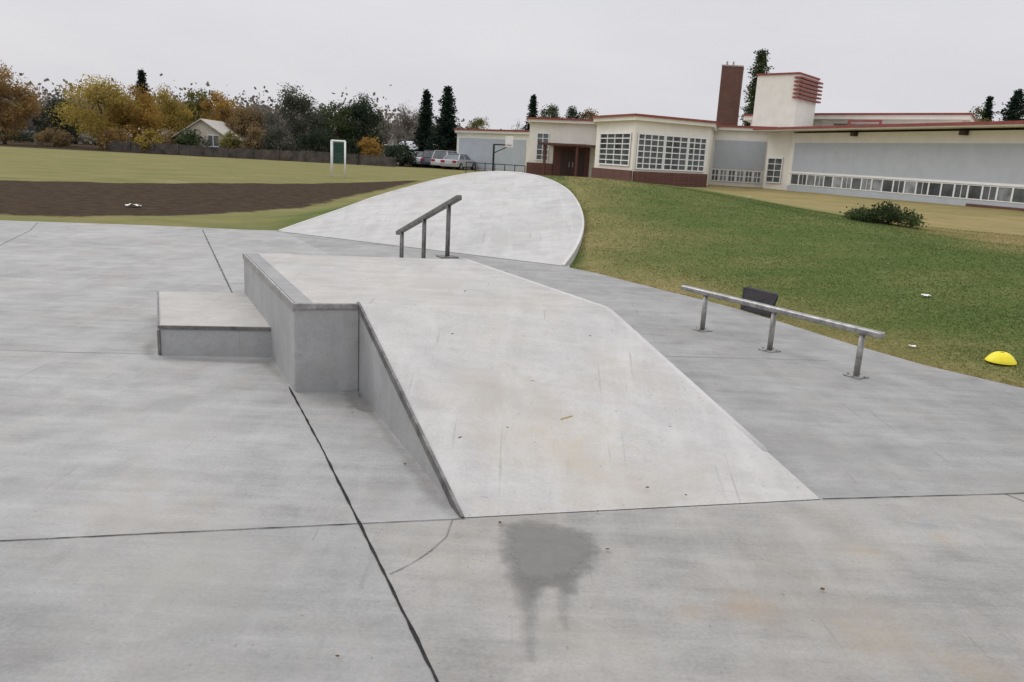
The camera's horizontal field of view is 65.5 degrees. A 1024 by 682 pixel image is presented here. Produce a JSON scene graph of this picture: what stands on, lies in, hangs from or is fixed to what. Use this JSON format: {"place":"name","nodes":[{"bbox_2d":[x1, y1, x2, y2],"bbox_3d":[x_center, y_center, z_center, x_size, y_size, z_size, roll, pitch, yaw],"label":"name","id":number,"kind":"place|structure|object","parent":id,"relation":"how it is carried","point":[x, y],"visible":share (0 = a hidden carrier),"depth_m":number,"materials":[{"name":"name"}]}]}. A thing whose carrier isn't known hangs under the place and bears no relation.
{"place":"outdoors","nodes":[
{"label":"outdoors","id":0,"kind":"place"},
{"bbox_2d":[68,131,98,144],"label":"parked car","id":1,"kind":"object","parent":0,"point":[89,143],"visible":0.28,"depth_m":104.64,"materials":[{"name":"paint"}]},
{"bbox_2d":[0,220,1023,681],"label":"pavement","id":2,"kind":"structure","parent":0,"point":[126,428],"depth_m":3.75,"materials":[{"name":"concrete"}]},
{"bbox_2d":[157,291,270,356],"bbox_3d":[-2.669,-0.168,7.064,0.869,0.265,1.799,-3,14,-23],"label":"ledge","id":3,"kind":"object","parent":2,"relation":"on","point":[209,324],"visible":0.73,"depth_m":6.43,"materials":[{"name":"concrete"}]},
{"bbox_2d":[347,391,367,409],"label":"puddle","id":4,"kind":"object","parent":2,"relation":"on","point":[355,397],"visible":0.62,"depth_m":5.43,"materials":[{"name":"liquid"}]},
{"bbox_2d":[0,223,1023,681],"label":"pavement joints","id":5,"kind":"object","parent":2,"relation":"on","point":[414,633],"visible":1,"depth_m":3.60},
{"bbox_2d":[242,253,819,518],"bbox_3d":[-0.978,-0.229,6.867,2.214,0.679,7.403,-4,15,-27],"label":"ramp","id":6,"kind":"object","parent":2,"relation":"on","point":[375,332],"visible":0.98,"depth_m":4.91,"materials":[{"name":"concrete"}]},
{"bbox_2d":[396,195,461,258],"bbox_3d":[-0.969,-1.130,8.851,0.190,1.102,1.988,-3,15,-25],"label":"down rail","id":7,"kind":"object","parent":6,"relation":"on","point":[447,204],"visible":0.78,"depth_m":8.50,"materials":[{"name":"metal"}]},
{"bbox_2d":[508,523,592,589],"bbox_3d":[0.167,0.939,3.456,0.660,0.001,0.912,3,13,0],"label":"water stain","id":8,"kind":"object","parent":2,"relation":"on","point":[543,554],"visible":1,"depth_m":3.50,"materials":[{"name":"concrete"}]},
{"bbox_2d":[335,203,1023,656],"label":"fallen leaves","id":9,"kind":"object","parent":2,"relation":"on","point":[647,487],"visible":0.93,"depth_m":4.32,"materials":[{"name":"brown plant"}]},
{"bbox_2d":[681,285,884,379],"bbox_3d":[2.434,-0.128,7.595,0.153,0.425,2.401,-5,15,-30],"label":"flat rail","id":10,"kind":"object","parent":2,"relation":"on","point":[863,332],"visible":1,"depth_m":7.42,"materials":[{"name":"metal"}]},
{"bbox_2d":[0,134,1023,387],"bbox_3d":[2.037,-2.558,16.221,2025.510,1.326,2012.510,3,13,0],"label":"ground","id":11,"kind":"structure","parent":0,"point":[76,182],"depth_m":16.09,"materials":[{"name":"green plant"}]},
{"bbox_2d":[0,127,37,142],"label":"shrub","id":12,"kind":"object","parent":11,"relation":"on","point":[21,138],"visible":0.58,"depth_m":96.81,"materials":[{"name":"green plant"}]},
{"bbox_2d":[0,59,45,143],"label":"autumn tree","id":13,"kind":"object","parent":11,"relation":"on","point":[27,105],"visible":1,"depth_m":81.22,"materials":[{"name":"orange plant"}]},
{"bbox_2d":[15,99,43,144],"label":"bare tree","id":14,"kind":"object","parent":11,"relation":"on","point":[33,128],"visible":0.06,"depth_m":87.32,"materials":[{"name":"grey plant"}]},
{"bbox_2d":[29,126,80,146],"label":"shrub","id":15,"kind":"object","parent":11,"relation":"on","point":[50,135],"visible":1,"depth_m":81.32,"materials":[{"name":"brown plant"}]},
{"bbox_2d":[29,93,90,143],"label":"autumn tree","id":16,"kind":"object","parent":11,"relation":"on","point":[66,127],"visible":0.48,"depth_m":88.15,"materials":[{"name":"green plant"}]},
{"bbox_2d":[45,74,143,148],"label":"autumn tree","id":17,"kind":"object","parent":11,"relation":"on","point":[97,90],"visible":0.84,"depth_m":79.73,"materials":[{"name":"yellow plant"}]},
{"bbox_2d":[96,127,134,149],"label":"shrub","id":18,"kind":"object","parent":11,"relation":"on","point":[113,135],"visible":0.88,"depth_m":77.37,"materials":[{"name":"orange plant"}]},
{"bbox_2d":[99,83,165,140],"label":"autumn tree","id":19,"kind":"object","parent":11,"relation":"on","point":[147,119],"visible":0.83,"depth_m":82.17,"materials":[{"name":"yellow plant"}]},
{"bbox_2d":[104,125,180,145],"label":"house","id":20,"kind":"structure","parent":11,"relation":"on","point":[166,130],"depth_m":88.69,"materials":[{"name":"paint"}]},
{"bbox_2d":[135,69,150,111],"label":"conifer tree","id":21,"kind":"object","parent":11,"relation":"on","point":[141,74],"visible":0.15,"depth_m":95.69,"materials":[{"name":"green plant"}]},
{"bbox_2d":[132,127,165,150],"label":"shrub","id":22,"kind":"object","parent":11,"relation":"on","point":[150,135],"visible":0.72,"depth_m":76.59,"materials":[{"name":"yellow plant"}]},
{"bbox_2d":[162,129,182,144],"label":"shrub","id":23,"kind":"object","parent":11,"relation":"on","point":[167,138],"visible":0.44,"depth_m":76.74,"materials":[{"name":"brown plant"}]},
{"bbox_2d":[146,83,199,132],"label":"autumn tree","id":24,"kind":"object","parent":11,"relation":"on","point":[170,120],"visible":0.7,"depth_m":88.08,"materials":[{"name":"yellow plant"}]},
{"bbox_2d":[174,128,210,146],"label":"shrub","id":25,"kind":"object","parent":11,"relation":"on","point":[190,141],"visible":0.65,"depth_m":76.55,"materials":[{"name":"green plant"}]},
{"bbox_2d":[180,87,214,123],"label":"autumn tree","id":26,"kind":"object","parent":11,"relation":"on","point":[192,95],"visible":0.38,"depth_m":93.75,"materials":[{"name":"green plant"}]},
{"bbox_2d":[171,118,245,148],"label":"house","id":27,"kind":"structure","parent":11,"relation":"on","point":[210,130],"depth_m":77.49,"materials":[{"name":"paint"}]},
{"bbox_2d":[207,134,218,146],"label":"window","id":28,"kind":"structure","parent":27,"relation":"in","point":[214,143],"depth_m":77.60,"materials":[{"name":"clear glass"}]},
{"bbox_2d":[197,90,244,125],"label":"autumn tree","id":29,"kind":"object","parent":11,"relation":"on","point":[221,109],"visible":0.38,"depth_m":88.17,"materials":[{"name":"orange plant"}]},
{"bbox_2d":[215,131,242,148],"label":"shrub","id":30,"kind":"object","parent":11,"relation":"on","point":[231,141],"visible":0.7,"depth_m":76.52,"materials":[{"name":"green plant"}]},
{"bbox_2d":[224,105,272,148],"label":"autumn tree","id":31,"kind":"object","parent":11,"relation":"on","point":[241,114],"visible":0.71,"depth_m":84.45,"materials":[{"name":"brown plant"}]},
{"bbox_2d":[105,140,395,166],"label":"wooden fence","id":32,"kind":"object","parent":11,"relation":"on","point":[278,154],"visible":0.92,"depth_m":74.14,"materials":[{"name":"brown wood"}]},
{"bbox_2d":[0,73,501,153],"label":"woodland","id":33,"kind":"object","parent":11,"relation":"on","point":[410,137],"visible":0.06,"depth_m":115.13,"materials":[{"name":"green plant"}]},
{"bbox_2d":[241,124,267,156],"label":"shrub","id":34,"kind":"object","parent":11,"relation":"on","point":[255,137],"visible":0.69,"depth_m":77.27,"materials":[{"name":"brown plant"}]},
{"bbox_2d":[244,97,287,128],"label":"bare tree","id":35,"kind":"object","parent":11,"relation":"on","point":[264,110],"visible":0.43,"depth_m":88.00,"materials":[{"name":"grey plant"}]},
{"bbox_2d":[259,124,299,157],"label":"shrub","id":36,"kind":"object","parent":11,"relation":"on","point":[283,139],"visible":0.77,"depth_m":76.23,"materials":[{"name":"green plant"}]},
{"bbox_2d":[262,82,329,150],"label":"autumn tree","id":37,"kind":"object","parent":11,"relation":"on","point":[297,105],"visible":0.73,"depth_m":82.16,"materials":[{"name":"green plant"}]},
{"bbox_2d":[296,127,340,155],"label":"shrub","id":38,"kind":"object","parent":11,"relation":"on","point":[312,144],"visible":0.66,"depth_m":77.33,"materials":[{"name":"green plant"}]},
{"bbox_2d":[312,99,361,150],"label":"autumn tree","id":39,"kind":"object","parent":11,"relation":"on","point":[343,127],"visible":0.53,"depth_m":86.33,"materials":[{"name":"green plant"}]},
{"bbox_2d":[331,140,345,177],"bbox_3d":[-9.444,-9.901,43.240,0.799,1.952,2.241,0,14,-13],"label":"goal frame","id":40,"kind":"object","parent":11,"relation":"on","point":[337,147],"visible":0.96,"depth_m":43.80,"materials":[{"name":"white paint"}]},
{"bbox_2d":[340,138,363,162],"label":"shrub","id":41,"kind":"object","parent":11,"relation":"on","point":[350,145],"visible":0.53,"depth_m":76.82,"materials":[{"name":"green plant"}]},
{"bbox_2d":[334,90,390,150],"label":"autumn tree","id":42,"kind":"object","parent":11,"relation":"on","point":[362,111],"visible":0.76,"depth_m":87.73,"materials":[{"name":"green plant"}]},
{"bbox_2d":[355,135,385,159],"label":"autumn tree","id":43,"kind":"object","parent":11,"relation":"on","point":[372,147],"visible":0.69,"depth_m":77.25,"materials":[{"name":"orange plant"}]},
{"bbox_2d":[383,134,400,163],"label":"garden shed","id":44,"kind":"structure","parent":11,"relation":"on","point":[392,139],"depth_m":85.54,"materials":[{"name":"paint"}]},
{"bbox_2d":[380,140,419,165],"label":"shrub","id":45,"kind":"object","parent":11,"relation":"on","point":[398,154],"visible":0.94,"depth_m":75.77,"materials":[{"name":"green plant"}]},
{"bbox_2d":[389,102,417,163],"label":"bare tree","id":46,"kind":"object","parent":11,"relation":"on","point":[407,124],"visible":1,"depth_m":88.90,"materials":[{"name":"grey plant"}]},
{"bbox_2d":[402,151,426,166],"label":"parked car","id":47,"kind":"object","parent":11,"relation":"on","point":[416,165],"visible":0.12,"depth_m":78.66,"materials":[{"name":"paint"}]},
{"bbox_2d":[400,141,438,163],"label":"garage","id":48,"kind":"structure","parent":11,"relation":"on","point":[409,143],"depth_m":94.35,"materials":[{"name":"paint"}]},
{"bbox_2d":[411,152,430,166],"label":"parked car","id":49,"kind":"object","parent":11,"relation":"on","point":[419,158],"visible":0.21,"depth_m":78.44,"materials":[{"name":"paint"}]},
{"bbox_2d":[408,108,435,146],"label":"bare tree","id":50,"kind":"object","parent":11,"relation":"on","point":[416,117],"visible":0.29,"depth_m":92.19,"materials":[{"name":"grey plant"}]},
{"bbox_2d":[412,89,436,151],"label":"conifer tree","id":51,"kind":"object","parent":11,"relation":"on","point":[423,131],"visible":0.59,"depth_m":88.44,"materials":[{"name":"green plant"}]},
{"bbox_2d":[277,171,583,265],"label":"round bank","id":52,"kind":"structure","parent":11,"relation":"on","point":[522,216],"depth_m":15.52,"materials":[{"name":"concrete"}]},
{"bbox_2d":[420,150,441,167],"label":"parked car","id":53,"kind":"object","parent":11,"relation":"on","point":[427,155],"visible":0.29,"depth_m":76.27,"materials":[{"name":"paint"}]},
{"bbox_2d":[418,85,462,167],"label":"conifer tree","id":54,"kind":"object","parent":11,"relation":"on","point":[445,139],"visible":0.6,"depth_m":82.49,"materials":[{"name":"green plant"}]},
{"bbox_2d":[431,150,463,168],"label":"parked car","id":55,"kind":"object","parent":11,"relation":"on","point":[438,156],"visible":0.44,"depth_m":74.38,"materials":[{"name":"paint"}]},
{"bbox_2d":[440,153,476,169],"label":"parked car","id":56,"kind":"object","parent":11,"relation":"on","point":[458,161],"visible":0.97,"depth_m":72.84,"materials":[{"name":"paint"}]},
{"bbox_2d":[466,116,490,128],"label":"autumn tree","id":57,"kind":"object","parent":11,"relation":"on","point":[478,123],"visible":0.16,"depth_m":115.53,"materials":[{"name":"green plant"}]},
{"bbox_2d":[465,162,525,172],"bbox_3d":[-1.185,-11.569,54.311,5.145,1.025,0.059,12,16,35],"label":"railing","id":58,"kind":"object","parent":11,"relation":"on","point":[494,166],"visible":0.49,"depth_m":54.34,"materials":[{"name":"black metal"}]},
{"bbox_2d":[492,136,512,170],"bbox_3d":[-0.725,-13.008,56.175,1.441,2.826,0.583,6,13,11],"label":"basketball hoop","id":59,"kind":"object","parent":11,"relation":"on","point":[509,141],"visible":0.99,"depth_m":56.10,"materials":[{"name":"black metal"}]},
{"bbox_2d":[522,94,538,129],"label":"conifer tree","id":60,"kind":"object","parent":11,"relation":"on","point":[532,108],"visible":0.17,"depth_m":110.28,"materials":[{"name":"green plant"}]},
{"bbox_2d":[537,103,562,117],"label":"autumn tree","id":61,"kind":"object","parent":11,"relation":"on","point":[551,112],"visible":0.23,"depth_m":113.07,"materials":[{"name":"green plant"}]},
{"bbox_2d":[563,105,583,118],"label":"autumn tree","id":62,"kind":"object","parent":11,"relation":"on","point":[573,113],"visible":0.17,"depth_m":113.05,"materials":[{"name":"green plant"}]},
{"bbox_2d":[581,107,597,118],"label":"autumn tree","id":63,"kind":"object","parent":11,"relation":"on","point":[588,114],"visible":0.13,"depth_m":113.29,"materials":[{"name":"brown plant"}]},
{"bbox_2d":[454,61,1023,210],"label":"school building","id":64,"kind":"structure","parent":11,"relation":"on","point":[788,139],"depth_m":53.34,"materials":[{"name":"beige paint"}]},
{"bbox_2d":[535,133,549,160],"bbox_3d":[2.443,-15.529,63.647,1.061,2.150,0.080,8,14,20],"label":"window","id":65,"kind":"structure","parent":64,"relation":"in","point":[541,137],"depth_m":63.64,"materials":[{"name":"clear glass"}]},
{"bbox_2d":[560,150,570,175],"bbox_3d":[4.228,-13.955,63.146,0.830,2.300,0.099,8,14,20],"label":"door","id":66,"kind":"structure","parent":64,"relation":"in","point":[565,164],"depth_m":63.12,"materials":[{"name":"wood"}]},
{"bbox_2d":[571,150,583,176],"bbox_3d":[5.169,-13.825,62.802,0.943,2.300,0.099,8,14,20],"label":"door","id":67,"kind":"structure","parent":64,"relation":"in","point":[580,165],"depth_m":62.76,"materials":[{"name":"wood"}]},
{"bbox_2d":[598,132,631,165],"bbox_3d":[6.795,-12.764,52.967,0.080,2.100,4.645,-2,14,-19],"label":"window","id":68,"kind":"structure","parent":64,"relation":"in","point":[614,148],"depth_m":52.84,"materials":[{"name":"white glass"}]},
{"bbox_2d":[635,133,665,169],"bbox_3d":[8.916,-12.175,51.262,2.387,2.250,0.080,-6,16,-34],"label":"window","id":69,"kind":"structure","parent":64,"relation":"in","point":[650,147],"depth_m":51.26,"materials":[{"name":"white glass"}]},
{"bbox_2d":[663,135,688,170],"bbox_3d":[10.805,-12.381,52.558,2.132,2.250,0.080,-6,16,-34],"label":"window","id":70,"kind":"structure","parent":64,"relation":"in","point":[676,147],"depth_m":52.57,"materials":[{"name":"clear glass"}]},
{"bbox_2d":[686,137,707,171],"bbox_3d":[12.431,-12.558,53.673,1.749,2.250,0.080,-6,16,-34],"label":"window","id":71,"kind":"structure","parent":64,"relation":"in","point":[697,146],"depth_m":53.68,"materials":[{"name":"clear glass"}]},
{"bbox_2d":[710,169,719,180],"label":"window","id":72,"kind":"structure","parent":64,"relation":"in","point":[714,172],"depth_m":62.06,"materials":[{"name":"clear glass"}]},
{"bbox_2d":[719,169,727,181],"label":"window","id":73,"kind":"structure","parent":64,"relation":"in","point":[723,172],"depth_m":61.81,"materials":[{"name":"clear glass"}]},
{"bbox_2d":[727,170,735,181],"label":"window","id":74,"kind":"structure","parent":64,"relation":"in","point":[731,176],"depth_m":61.56,"materials":[{"name":"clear glass"}]},
{"bbox_2d":[735,170,744,182],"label":"window","id":75,"kind":"structure","parent":64,"relation":"in","point":[740,173],"depth_m":61.32,"materials":[{"name":"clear glass"}]},
{"bbox_2d":[744,171,752,182],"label":"window","id":76,"kind":"structure","parent":64,"relation":"in","point":[748,176],"depth_m":61.08,"materials":[{"name":"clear glass"}]},
{"bbox_2d":[752,171,761,183],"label":"window","id":77,"kind":"structure","parent":64,"relation":"in","point":[757,174],"depth_m":60.83,"materials":[{"name":"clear glass"}]},
{"bbox_2d":[765,157,783,182],"bbox_3d":[19.095,-12.431,58.008,0.080,1.800,1.557,-3,14,-24],"label":"window","id":78,"kind":"structure","parent":64,"relation":"in","point":[773,171],"depth_m":58.03,"materials":[{"name":"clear glass"}]},
{"bbox_2d":[790,173,798,184],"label":"window","id":79,"kind":"structure","parent":64,"relation":"in","point":[794,177],"depth_m":55.77,"materials":[{"name":"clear glass"}]},
{"bbox_2d":[798,174,806,185],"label":"window","id":80,"kind":"structure","parent":64,"relation":"in","point":[802,179],"depth_m":54.92,"materials":[{"name":"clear glass"}]},
{"bbox_2d":[806,174,815,185],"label":"window","id":81,"kind":"structure","parent":64,"relation":"in","point":[810,181],"depth_m":54.10,"materials":[{"name":"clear glass"}]},
{"bbox_2d":[814,175,823,186],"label":"window","id":82,"kind":"structure","parent":64,"relation":"in","point":[819,179],"depth_m":53.23,"materials":[{"name":"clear glass"}]},
{"bbox_2d":[823,175,832,187],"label":"window","id":83,"kind":"structure","parent":64,"relation":"in","point":[828,180],"depth_m":52.38,"materials":[{"name":"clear glass"}]},
{"bbox_2d":[832,176,842,188],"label":"window","id":84,"kind":"structure","parent":64,"relation":"in","point":[837,180],"depth_m":51.55,"materials":[{"name":"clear glass"}]},
{"bbox_2d":[841,177,851,188],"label":"window","id":85,"kind":"structure","parent":64,"relation":"in","point":[846,181],"depth_m":50.74,"materials":[{"name":"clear glass"}]},
{"bbox_2d":[851,177,861,189],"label":"window","id":86,"kind":"structure","parent":64,"relation":"in","point":[856,182],"depth_m":49.88,"materials":[{"name":"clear glass"}]},
{"bbox_2d":[860,178,871,190],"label":"window","id":87,"kind":"structure","parent":64,"relation":"in","point":[866,183],"depth_m":49.04,"materials":[{"name":"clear glass"}]},
{"bbox_2d":[871,178,882,191],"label":"window","id":88,"kind":"structure","parent":64,"relation":"in","point":[876,185],"depth_m":48.23,"materials":[{"name":"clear glass"}]},
{"bbox_2d":[881,179,893,192],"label":"window","id":89,"kind":"structure","parent":64,"relation":"in","point":[887,184],"depth_m":47.38,"materials":[{"name":"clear glass"}]},
{"bbox_2d":[892,180,904,193],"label":"window","id":90,"kind":"structure","parent":64,"relation":"in","point":[898,185],"depth_m":46.55,"materials":[{"name":"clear glass"}]},
{"bbox_2d":[903,180,916,194],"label":"window","id":91,"kind":"structure","parent":64,"relation":"in","point":[910,186],"depth_m":45.68,"materials":[{"name":"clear glass"}]},
{"bbox_2d":[915,181,928,195],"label":"window","id":92,"kind":"structure","parent":64,"relation":"in","point":[921,187],"depth_m":44.85,"materials":[{"name":"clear glass"}]},
{"bbox_2d":[927,182,941,196],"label":"window","id":93,"kind":"structure","parent":64,"relation":"in","point":[934,189],"depth_m":44.03,"materials":[{"name":"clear glass"}]},
{"bbox_2d":[940,183,954,197],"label":"window","id":94,"kind":"structure","parent":64,"relation":"in","point":[947,189],"depth_m":43.19,"materials":[{"name":"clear glass"}]},
{"bbox_2d":[953,184,968,198],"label":"window","id":95,"kind":"structure","parent":64,"relation":"in","point":[960,190],"depth_m":42.32,"materials":[{"name":"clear glass"}]},
{"bbox_2d":[966,184,982,199],"bbox_3d":[24.127,-7.754,41.513,0.040,0.760,0.890,-1,14,-17],"label":"window","id":96,"kind":"structure","parent":64,"relation":"in","point":[974,191],"depth_m":41.53,"materials":[{"name":"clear glass"}]},
{"bbox_2d":[981,185,997,200],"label":"window","id":97,"kind":"structure","parent":64,"relation":"in","point":[989,193],"depth_m":40.68,"materials":[{"name":"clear glass"}]},
{"bbox_2d":[995,186,1013,202],"bbox_3d":[24.638,-7.334,39.839,0.040,0.760,0.890,-1,14,-17],"label":"window","id":98,"kind":"structure","parent":64,"relation":"in","point":[1004,194],"depth_m":39.85,"materials":[{"name":"grey glass"}]},
{"bbox_2d":[1011,187,1023,203],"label":"window","id":99,"kind":"structure","parent":64,"relation":"in","point":[1018,193],"depth_m":39.10,"materials":[{"name":"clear glass"}]},
{"bbox_2d":[739,48,773,125],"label":"poplar tree","id":100,"kind":"object","parent":11,"relation":"on","point":[761,60],"visible":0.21,"depth_m":83.42,"materials":[{"name":"green plant"}]},
{"bbox_2d":[740,287,777,316],"bbox_3d":[2.945,-0.472,9.504,0.102,0.289,0.520,-5,15,-30],"label":"black board","id":101,"kind":"object","parent":11,"relation":"on","point":[760,296],"visible":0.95,"depth_m":9.48,"materials":[{"name":"plastic"}]},
{"bbox_2d":[839,201,926,228],"bbox_3d":[8.179,-2.769,17.478,1.758,0.657,1.431,3,13,0],"label":"juniper shrub","id":102,"kind":"object","parent":11,"relation":"on","point":[885,213],"visible":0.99,"depth_m":17.24,"materials":[{"name":"green plant"}]},
{"bbox_2d":[969,105,989,121],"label":"autumn tree","id":103,"kind":"object","parent":11,"relation":"on","point":[977,110],"visible":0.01,"depth_m":90.01,"materials":[{"name":"green plant"}]},
{"bbox_2d":[979,96,995,121],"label":"conifer tree","id":104,"kind":"object","parent":11,"relation":"on","point":[988,113],"visible":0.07,"depth_m":95.28,"materials":[{"name":"green plant"}]},
{"bbox_2d":[993,88,1023,120],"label":"conifer tree","id":105,"kind":"object","parent":11,"relation":"on","point":[1016,105],"visible":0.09,"depth_m":87.36,"materials":[{"name":"green plant"}]},
{"bbox_2d":[0,0,1023,129],"label":"sky","id":106,"kind":"structure","parent":0,"point":[608,57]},
{"bbox_2d":[537,174,1023,387],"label":"grass","id":107,"kind":"structure","parent":0,"point":[988,234],"depth_m":12.11,"materials":[{"name":"green plant"}]},
{"bbox_2d":[985,351,1016,364],"bbox_3d":[4.594,0.148,7.472,0.264,0.090,0.264,3,13,0],"label":"marker cone","id":108,"kind":"object","parent":107,"relation":"on","point":[1001,357],"visible":1,"depth_m":7.40,"materials":[{"name":"yellow plastic"}]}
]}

